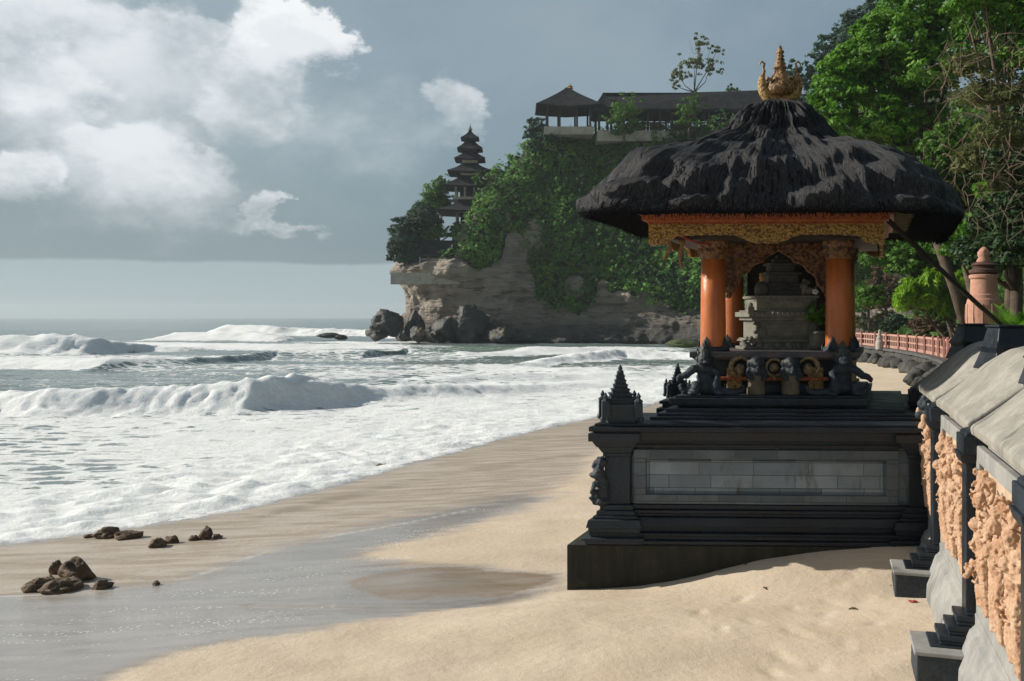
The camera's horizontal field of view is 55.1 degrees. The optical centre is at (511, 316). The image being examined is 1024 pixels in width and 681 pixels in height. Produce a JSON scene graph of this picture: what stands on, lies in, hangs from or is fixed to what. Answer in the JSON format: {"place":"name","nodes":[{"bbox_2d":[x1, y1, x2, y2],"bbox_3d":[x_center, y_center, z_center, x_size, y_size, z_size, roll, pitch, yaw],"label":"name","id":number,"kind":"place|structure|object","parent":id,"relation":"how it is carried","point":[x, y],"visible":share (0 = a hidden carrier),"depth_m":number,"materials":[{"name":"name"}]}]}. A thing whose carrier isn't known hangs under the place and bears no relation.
{"place":"outdoors","nodes":[
{"label":"outdoors","id":0,"kind":"place"},
{"bbox_2d":[0,318,696,544],"bbox_3d":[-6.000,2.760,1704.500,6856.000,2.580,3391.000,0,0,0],"label":"sea","id":1,"kind":"structure","parent":0,"point":[123,423],"depth_m":35.89,"materials":[{"name":"liquid"}]},
{"bbox_2d":[316,333,337,337],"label":"rock","id":2,"kind":"object","parent":1,"relation":"in","point":[327,335],"visible":0.91,"depth_m":145.12,"materials":[{"name":"grey stone"}]},
{"bbox_2d":[334,334,347,339],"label":"rock","id":3,"kind":"object","parent":1,"relation":"in","point":[340,337],"visible":1,"depth_m":145.40,"materials":[{"name":"grey stone"}]},
{"bbox_2d":[365,329,389,341],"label":"rock","id":4,"kind":"object","parent":1,"relation":"in","point":[375,335],"visible":1,"depth_m":131.05,"materials":[{"name":"grey stone"}]},
{"bbox_2d":[369,308,403,336],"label":"rock","id":5,"kind":"object","parent":1,"relation":"in","point":[388,321],"visible":0.97,"depth_m":131.65,"materials":[{"name":"grey stone"}]},
{"bbox_2d":[399,328,411,341],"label":"rock","id":6,"kind":"object","parent":1,"relation":"in","point":[404,335],"visible":0.94,"depth_m":130.44,"materials":[{"name":"grey stone"}]},
{"bbox_2d":[405,308,424,330],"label":"rock","id":7,"kind":"object","parent":1,"relation":"in","point":[415,319],"visible":0.58,"depth_m":133.90,"materials":[{"name":"grey stone"}]},
{"bbox_2d":[410,326,426,342],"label":"rock","id":8,"kind":"object","parent":1,"relation":"in","point":[418,334],"visible":1,"depth_m":129.45,"materials":[{"name":"grey stone"}]},
{"bbox_2d":[452,304,489,342],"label":"rock","id":9,"kind":"object","parent":1,"relation":"in","point":[469,323],"visible":0.87,"depth_m":131.24,"materials":[{"name":"grey stone"}]},
{"bbox_2d":[487,327,510,342],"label":"rock","id":10,"kind":"object","parent":1,"relation":"on","point":[499,335],"visible":1,"depth_m":127.76,"materials":[{"name":"grey stone"}]},
{"bbox_2d":[665,338,698,347],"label":"rock","id":11,"kind":"object","parent":1,"relation":"in","point":[684,343],"visible":0.89,"depth_m":91.36,"materials":[{"name":"green stone"}]},
{"bbox_2d":[0,362,935,680],"bbox_3d":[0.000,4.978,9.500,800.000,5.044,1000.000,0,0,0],"label":"beach","id":12,"kind":"structure","parent":0,"point":[448,568],"depth_m":10.20,"materials":[{"name":"beige sand"}]},
{"bbox_2d":[20,577,47,592],"bbox_3d":[-5.743,3.250,11.840,0.296,0.211,0.348,0,0,39],"label":"stone","id":13,"kind":"object","parent":12,"relation":"on","point":[34,585],"visible":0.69,"depth_m":11.73,"materials":[{"name":"stone"}]},
{"bbox_2d":[44,574,54,581],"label":"stone","id":14,"kind":"object","parent":12,"relation":"on","point":[50,577],"visible":0.33,"depth_m":12.07,"materials":[{"name":"stone"}]},
{"bbox_2d":[48,560,61,574],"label":"stone","id":15,"kind":"object","parent":12,"relation":"on","point":[54,567],"visible":0.66,"depth_m":12.77,"materials":[{"name":"brown stone"}]},
{"bbox_2d":[37,576,83,594],"bbox_3d":[-5.403,3.228,11.759,0.516,0.229,0.554,0,0,-25],"label":"stone","id":16,"kind":"object","parent":12,"relation":"on","point":[57,586],"visible":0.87,"depth_m":11.63,"materials":[{"name":"brown stone"}]},
{"bbox_2d":[58,556,96,580],"bbox_3d":[-5.492,3.208,12.366,0.486,0.369,0.394,0,0,13],"label":"stone","id":17,"kind":"object","parent":12,"relation":"on","point":[77,566],"visible":0.79,"depth_m":12.25,"materials":[{"name":"brown stone"}]},
{"bbox_2d":[83,533,92,537],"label":"stone","id":18,"kind":"object","parent":12,"relation":"on","point":[88,536],"visible":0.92,"depth_m":15.40,"materials":[{"name":"brown stone"}]},
{"bbox_2d":[91,579,113,589],"bbox_3d":[-4.912,3.223,11.778,0.251,0.160,0.200,0,0,-39],"label":"stone","id":19,"kind":"object","parent":12,"relation":"on","point":[101,584],"visible":0.91,"depth_m":11.72,"materials":[{"name":"stone"}]},
{"bbox_2d":[92,526,119,538],"bbox_3d":[-6.373,3.406,15.439,0.452,0.245,0.411,0,0,-20],"label":"stone","id":20,"kind":"object","parent":12,"relation":"on","point":[107,532],"visible":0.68,"depth_m":15.34,"materials":[{"name":"brown stone"}]},
{"bbox_2d":[114,530,143,539],"bbox_3d":[-5.971,3.400,15.290,0.437,0.164,0.380,0,0,-18],"label":"stone","id":21,"kind":"object","parent":12,"relation":"on","point":[126,534],"visible":0.92,"depth_m":15.20,"materials":[{"name":"brown stone"}]},
{"bbox_2d":[152,580,159,585],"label":"stone","id":22,"kind":"object","parent":12,"relation":"on","point":[155,582],"visible":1,"depth_m":11.83,"materials":[{"name":"stone"}]},
{"bbox_2d":[148,537,167,547],"bbox_3d":[-5.239,3.349,14.532,0.259,0.174,0.278,0,0,-7],"label":"stone","id":23,"kind":"object","parent":12,"relation":"on","point":[157,542],"visible":0.95,"depth_m":14.45,"materials":[{"name":"brown stone"}]},
{"bbox_2d":[165,535,178,543],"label":"stone","id":24,"kind":"object","parent":12,"relation":"on","point":[172,539],"visible":0.87,"depth_m":14.74,"materials":[{"name":"stone"}]},
{"bbox_2d":[188,535,198,540],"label":"stone","id":25,"kind":"object","parent":12,"relation":"on","point":[194,538],"visible":0.98,"depth_m":14.91,"materials":[{"name":"stone"}]},
{"bbox_2d":[198,526,212,539],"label":"stone","id":26,"kind":"object","parent":12,"relation":"on","point":[206,532],"visible":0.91,"depth_m":14.99,"materials":[{"name":"brown stone"}]},
{"bbox_2d":[213,534,222,538],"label":"stone","id":27,"kind":"object","parent":12,"relation":"on","point":[217,536],"visible":0.98,"depth_m":14.99,"materials":[{"name":"brown stone"}]},
{"bbox_2d":[567,363,931,589],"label":"stone platform","id":28,"kind":"structure","parent":12,"relation":"on","point":[678,493],"depth_m":10.75,"materials":[{"name":"stone"}]},
{"bbox_2d":[575,45,963,407],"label":"shrine pavilion","id":29,"kind":"structure","parent":28,"relation":"on","point":[750,190],"depth_m":11.40,"materials":[{"name":"plant"}]},
{"bbox_2d":[663,241,672,259],"bbox_3d":[1.856,-0.800,11.632,0.122,0.240,0.067,0,0,-24],"label":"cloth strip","id":30,"kind":"object","parent":29,"relation":"hanging from","point":[669,249],"visible":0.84,"depth_m":11.62,"materials":[{"name":"orange fabric"}]},
{"bbox_2d":[677,240,684,266],"bbox_3d":[2.011,-0.755,11.651,0.115,0.330,0.048,0,0,-14],"label":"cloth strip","id":31,"kind":"object","parent":29,"relation":"hanging from","point":[681,250],"visible":1,"depth_m":11.64,"materials":[{"name":"orange fabric"}]},
{"bbox_2d":[678,236,710,244],"bbox_3d":[2.215,-0.920,11.691,0.627,0.144,0.028,0,0,-20],"label":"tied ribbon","id":32,"kind":"object","parent":29,"relation":"attached to","point":[693,241],"visible":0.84,"depth_m":11.67,"materials":[{"name":"red fabric"}]},
{"bbox_2d":[676,340,744,395],"bbox_3d":[2.327,0.601,11.550,0.797,0.651,0.313,0,0,0],"label":"guardian statue","id":33,"kind":"object","parent":29,"relation":"on","point":[705,370],"visible":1,"depth_m":11.50,"materials":[{"name":"stone"}]},
{"bbox_2d":[746,356,768,394],"bbox_3d":[2.880,0.687,11.524,0.249,0.454,0.232,0,0,34],"label":"squatting statue","id":34,"kind":"object","parent":29,"relation":"on","point":[757,375],"visible":1,"depth_m":11.47,"materials":[{"name":"stone"}]},
{"bbox_2d":[735,256,825,349],"bbox_3d":[3.461,-0.173,12.653,1.170,1.234,0.812,0,0,0],"label":"stone throne","id":35,"kind":"object","parent":29,"relation":"on","point":[774,319],"visible":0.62,"depth_m":12.35,"materials":[{"name":"grey stone"}]},
{"bbox_2d":[754,272,768,295],"bbox_3d":[3.171,-0.423,12.469,0.180,0.310,0.177,0,0,0],"label":"offering urn","id":36,"kind":"object","parent":35,"relation":"on","point":[761,288],"visible":0.98,"depth_m":12.41,"materials":[{"name":"stone"}]},
{"bbox_2d":[780,356,802,395],"bbox_3d":[3.280,0.687,11.507,0.249,0.454,0.232,0,0,34],"label":"squatting statue","id":37,"kind":"object","parent":29,"relation":"on","point":[791,375],"visible":1,"depth_m":11.45,"materials":[{"name":"stone"}]},
{"bbox_2d":[803,301,825,349],"bbox_3d":[3.802,0.103,12.246,0.353,0.619,0.309,0,0,0],"label":"potted plant","id":38,"kind":"object","parent":29,"relation":"on","point":[816,338],"visible":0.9,"depth_m":12.17,"materials":[{"name":"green plant"}]},
{"bbox_2d":[805,341,872,395],"bbox_3d":[3.817,0.599,11.479,0.805,0.646,0.310,0,0,0],"label":"guardian statue","id":39,"kind":"object","parent":29,"relation":"on","point":[841,370],"visible":1,"depth_m":11.43,"materials":[{"name":"stone"}]},
{"bbox_2d":[887,218,1003,324],"bbox_3d":[6.654,-0.201,14.001,0.072,1.952,6.551,0,0,43],"label":"wooden pole","id":40,"kind":"object","parent":29,"relation":"attached to","point":[936,265],"visible":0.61,"depth_m":12.91,"materials":[{"name":"brown wood"}]},
{"bbox_2d":[858,352,871,362],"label":"boulder","id":41,"kind":"object","parent":12,"relation":"on","point":[864,357],"visible":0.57,"depth_m":67.69,"materials":[{"name":"grey stone"}]},
{"bbox_2d":[855,240,890,342],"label":"tree","id":42,"kind":"object","parent":12,"relation":"on","point":[861,269],"visible":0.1,"depth_m":105.87,"materials":[{"name":"green plant"}]},
{"bbox_2d":[855,309,894,338],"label":"bush","id":43,"kind":"object","parent":12,"relation":"on","point":[875,322],"visible":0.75,"depth_m":107.78,"materials":[{"name":"green plant"}]},
{"bbox_2d":[867,353,882,362],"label":"boulder","id":44,"kind":"object","parent":12,"relation":"on","point":[874,355],"visible":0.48,"depth_m":65.48,"materials":[{"name":"grey stone"}]},
{"bbox_2d":[879,356,896,367],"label":"boulder","id":45,"kind":"object","parent":12,"relation":"on","point":[884,362],"visible":0.44,"depth_m":57.69,"materials":[{"name":"grey stone"}]},
{"bbox_2d":[890,358,902,368],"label":"boulder","id":46,"kind":"object","parent":12,"relation":"on","point":[894,362],"visible":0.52,"depth_m":56.59,"materials":[{"name":"grey stone"}]},
{"bbox_2d":[859,345,946,364],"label":"retaining wall","id":47,"kind":"structure","parent":12,"relation":"on","point":[903,355],"depth_m":59.09,"materials":[{"name":"grey stone"}]},
{"bbox_2d":[876,329,883,349],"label":"garden statue","id":48,"kind":"object","parent":47,"relation":"on","point":[879,343],"visible":1,"depth_m":65.84,"materials":[{"name":"white stone"}]},
{"bbox_2d":[856,331,951,358],"bbox_3d":[23.812,1.565,60.631,1.504,1.310,35.620,0,0,12],"label":"balustrade","id":49,"kind":"object","parent":47,"relation":"on","point":[937,346],"visible":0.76,"depth_m":57.96,"materials":[{"name":"red paint"}]},
{"bbox_2d":[899,359,914,372],"bbox_3d":[20.889,2.679,51.446,1.062,0.909,0.968,0,0,-12],"label":"boulder","id":50,"kind":"object","parent":12,"relation":"on","point":[906,362],"visible":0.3,"depth_m":51.43,"materials":[{"name":"grey stone"}]},
{"bbox_2d":[903,372,917,385],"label":"boulder","id":51,"kind":"object","parent":12,"relation":"on","point":[909,378],"visible":0.67,"depth_m":32.85,"materials":[{"name":"grey stone"}]},
{"bbox_2d":[907,361,921,373],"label":"boulder","id":52,"kind":"object","parent":12,"relation":"on","point":[911,365],"visible":0.35,"depth_m":49.86,"materials":[{"name":"grey stone"}]},
{"bbox_2d":[910,367,924,375],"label":"boulder","id":53,"kind":"object","parent":12,"relation":"on","point":[919,372],"visible":0.38,"depth_m":35.72,"materials":[{"name":"grey stone"}]},
{"bbox_2d":[910,376,924,385],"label":"boulder","id":54,"kind":"object","parent":12,"relation":"on","point":[916,380],"visible":0.38,"depth_m":29.89,"materials":[{"name":"grey stone"}]},
{"bbox_2d":[918,361,934,371],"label":"boulder","id":55,"kind":"object","parent":12,"relation":"on","point":[925,366],"visible":0.3,"depth_m":35.83,"materials":[{"name":"grey stone"}]},
{"bbox_2d":[922,370,933,376],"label":"boulder","id":56,"kind":"object","parent":12,"relation":"on","point":[925,374],"visible":0.15,"depth_m":29.95,"materials":[{"name":"grey stone"}]},
{"bbox_2d":[890,323,1023,680],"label":"garden wall","id":57,"kind":"structure","parent":12,"relation":"on","point":[961,571],"depth_m":7.28,"materials":[{"name":"grey stone"}]},
{"bbox_2d":[0,0,1023,317],"label":"sky","id":58,"kind":"structure","parent":0,"point":[159,158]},
{"bbox_2d":[390,86,1012,343],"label":"cliff","id":59,"kind":"structure","parent":0,"point":[500,293],"depth_m":134.83,"materials":[{"name":"grey stone"}]},
{"bbox_2d":[386,216,423,263],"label":"tree","id":60,"kind":"object","parent":59,"relation":"on","point":[399,240],"visible":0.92,"depth_m":138.40,"materials":[{"name":"green plant"}]},
{"bbox_2d":[386,250,426,263],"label":"bush","id":61,"kind":"object","parent":59,"relation":"on","point":[407,257],"visible":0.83,"depth_m":138.09,"materials":[{"name":"green plant"}]},
{"bbox_2d":[403,200,444,240],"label":"tree","id":62,"kind":"object","parent":59,"relation":"on","point":[423,216],"visible":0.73,"depth_m":139.50,"materials":[{"name":"green plant"}]},
{"bbox_2d":[390,273,459,283],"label":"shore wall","id":63,"kind":"structure","parent":59,"relation":"on","point":[412,278],"depth_m":135.90,"materials":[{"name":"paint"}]},
{"bbox_2d":[418,173,454,218],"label":"tree","id":64,"kind":"object","parent":59,"relation":"on","point":[438,196],"visible":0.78,"depth_m":149.09,"materials":[{"name":"green plant"}]},
{"bbox_2d":[416,240,458,262],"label":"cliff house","id":65,"kind":"structure","parent":59,"relation":"on","point":[428,249],"depth_m":137.61,"materials":[{"name":"grey glass"}]},
{"bbox_2d":[428,317,454,341],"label":"rock","id":66,"kind":"object","parent":59,"relation":"on","point":[440,330],"visible":0.92,"depth_m":131.04,"materials":[{"name":"grey stone"}]},
{"bbox_2d":[419,221,463,239],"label":"bush","id":67,"kind":"object","parent":59,"relation":"on","point":[436,234],"visible":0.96,"depth_m":139.12,"materials":[{"name":"green plant"}]},
{"bbox_2d":[437,124,491,242],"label":"pagoda","id":68,"kind":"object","parent":59,"relation":"on","point":[469,158],"visible":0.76,"depth_m":145.21,"materials":[{"name":"paint"}]},
{"bbox_2d":[507,153,520,168],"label":"tree","id":69,"kind":"object","parent":59,"relation":"on","point":[510,163],"visible":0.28,"depth_m":144.99,"materials":[{"name":"green plant"}]},
{"bbox_2d":[522,117,558,160],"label":"tree","id":70,"kind":"object","parent":59,"relation":"on","point":[534,127],"visible":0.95,"depth_m":140.59,"materials":[{"name":"green plant"}]},
{"bbox_2d":[535,84,601,139],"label":"hut","id":71,"kind":"object","parent":59,"relation":"on","point":[567,101],"visible":0.94,"depth_m":139.47,"materials":[{"name":"grey wood"}]},
{"bbox_2d":[601,91,647,143],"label":"tree","id":72,"kind":"object","parent":59,"relation":"on","point":[620,114],"visible":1,"depth_m":136.06,"materials":[{"name":"green plant"}]},
{"bbox_2d":[440,109,855,313],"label":"cliff vegetation","id":73,"kind":"object","parent":59,"relation":"on","point":[624,257],"visible":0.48,"depth_m":135.90,"materials":[{"name":"green plant"}]},
{"bbox_2d":[591,90,761,145],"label":"gallery","id":74,"kind":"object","parent":59,"relation":"on","point":[659,107],"visible":0.55,"depth_m":139.57,"materials":[{"name":"paint"}]},
{"bbox_2d":[673,91,707,140],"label":"tree","id":75,"kind":"object","parent":59,"relation":"on","point":[690,111],"visible":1,"depth_m":136.65,"materials":[{"name":"green plant"}]},
{"bbox_2d":[669,32,725,126],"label":"tree","id":76,"kind":"object","parent":59,"relation":"on","point":[701,64],"visible":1,"depth_m":150.10,"materials":[{"name":"green plant"}]},
{"bbox_2d":[726,83,740,90],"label":"bush","id":77,"kind":"object","parent":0,"point":[731,88],"visible":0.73,"depth_m":147.91,"materials":[{"name":"green plant"}]},
{"bbox_2d":[800,279,817,295],"bbox_3d":[3.770,-0.378,12.463,0.238,0.223,0.140,0,0,-16],"label":"stone carving","id":78,"kind":"object","parent":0,"point":[805,288],"visible":0.94,"depth_m":12.42,"materials":[{"name":"grey stone"}]},
{"bbox_2d":[786,0,894,129],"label":"tree","id":79,"kind":"object","parent":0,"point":[849,17],"visible":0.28,"depth_m":107.88,"materials":[{"name":"green plant"}]},
{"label":"hillside","id":80,"kind":"structure","parent":0,"visible":0},
{"bbox_2d":[861,265,901,339],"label":"bush","id":81,"kind":"object","parent":80,"relation":"on","point":[887,280],"visible":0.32,"depth_m":89.15,"materials":[{"name":"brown plant"}]},
{"bbox_2d":[805,0,978,322],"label":"tree","id":82,"kind":"object","parent":80,"relation":"on","point":[879,59],"visible":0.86,"depth_m":40.40,"materials":[{"name":"green plant"}]},
{"bbox_2d":[878,312,915,336],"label":"bush","id":83,"kind":"object","parent":80,"relation":"on","point":[895,322],"visible":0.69,"depth_m":77.38,"materials":[{"name":"green plant"}]},
{"bbox_2d":[855,233,981,328],"bbox_3d":[20.517,-1.119,48.807,7.314,7.468,3.806,0,0,0],"label":"bush","id":84,"kind":"object","parent":80,"relation":"on","point":[899,252],"visible":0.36,"depth_m":48.32,"materials":[{"name":"green plant"}]},
{"bbox_2d":[891,276,945,337],"bbox_3d":[20.093,0.311,46.847,3.922,4.630,1.453,0,0,0],"label":"drooping plant","id":85,"kind":"object","parent":80,"relation":"on","point":[906,293],"visible":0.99,"depth_m":46.63,"materials":[{"name":"green plant"}]},
{"bbox_2d":[891,239,960,336],"bbox_3d":[21.791,-1.738,51.199,5.833,8.687,3.811,0,0,0],"label":"tree","id":86,"kind":"object","parent":80,"relation":"on","point":[954,266],"visible":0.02,"depth_m":51.06,"materials":[{"name":"green plant"}]},
{"bbox_2d":[906,315,949,336],"bbox_3d":[25.934,1.110,60.050,3.409,3.002,1.963,0,0,0],"label":"bush","id":87,"kind":"object","parent":80,"relation":"on","point":[921,328],"visible":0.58,"depth_m":59.77,"materials":[{"name":"brown plant"}]},
{"bbox_2d":[913,267,954,335],"bbox_3d":[20.320,0.099,47.154,3.013,5.012,1.940,0,0,-25],"label":"drooping plant","id":88,"kind":"object","parent":80,"relation":"on","point":[931,284],"visible":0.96,"depth_m":46.53,"materials":[{"name":"green plant"}]},
{"bbox_2d":[933,284,955,330],"bbox_3d":[20.985,0.466,47.171,1.821,4.258,1.386,0,0,-25],"label":"drooping plant","id":89,"kind":"object","parent":80,"relation":"on","point":[946,307],"visible":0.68,"depth_m":46.77,"materials":[{"name":"green plant"}]},
{"bbox_2d":[915,120,990,292],"bbox_3d":[15.297,-2.078,34.208,3.015,9.370,2.586,0,0,-16],"label":"tree","id":90,"kind":"object","parent":80,"relation":"on","point":[934,148],"visible":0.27,"depth_m":33.62,"materials":[{"name":"green plant"}]},
{"bbox_2d":[890,267,1023,340],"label":"undergrowth","id":91,"kind":"object","parent":80,"relation":"on","point":[904,330],"visible":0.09,"depth_m":72.27,"materials":[{"name":"green plant"}]},
{"bbox_2d":[954,268,966,301],"bbox_3d":[21.526,0.068,46.815,1.318,5.020,1.338,0,0,-24],"label":"drooping plant","id":92,"kind":"object","parent":80,"relation":"on","point":[959,277],"visible":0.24,"depth_m":46.55,"materials":[{"name":"green plant"}]},
{"bbox_2d":[936,177,1018,280],"bbox_3d":[15.380,-1.042,31.349,3.741,7.271,2.127,0,0,0],"label":"bush","id":93,"kind":"object","parent":80,"relation":"on","point":[942,251],"visible":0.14,"depth_m":31.24,"materials":[{"name":"green plant"}]},
{"bbox_2d":[935,6,1023,313],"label":"tree","id":94,"kind":"object","parent":80,"relation":"on","point":[954,114],"visible":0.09,"depth_m":38.78,"materials":[{"name":"green plant"}]},
{"bbox_2d":[938,0,1023,312],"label":"tree","id":95,"kind":"object","parent":80,"relation":"on","point":[990,23],"visible":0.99,"depth_m":26.28,"materials":[{"name":"green plant"}]},
{"bbox_2d":[914,15,1023,250],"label":"dry vine","id":96,"kind":"object","parent":95,"relation":"hanging from","point":[979,94],"visible":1,"depth_m":24.02,"materials":[{"name":"green plant"}]},
{"bbox_2d":[965,247,1002,327],"bbox_3d":[8.175,0.590,17.000,0.816,3.620,0.816,0,0,0],"label":"brick stupa","id":97,"kind":"object","parent":80,"relation":"on","point":[984,275],"visible":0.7,"depth_m":16.82,"materials":[{"name":"orange brick"}]},
{"bbox_2d":[946,103,1023,320],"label":"tree","id":98,"kind":"object","parent":80,"relation":"on","point":[1008,260],"visible":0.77,"depth_m":26.05,"materials":[{"name":"green plant"}]},
{"bbox_2d":[978,303,1023,324],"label":"fan palm","id":99,"kind":"object","parent":80,"relation":"on","point":[1008,318],"visible":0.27,"depth_m":16.34,"materials":[{"name":"green plant"}]}
]}

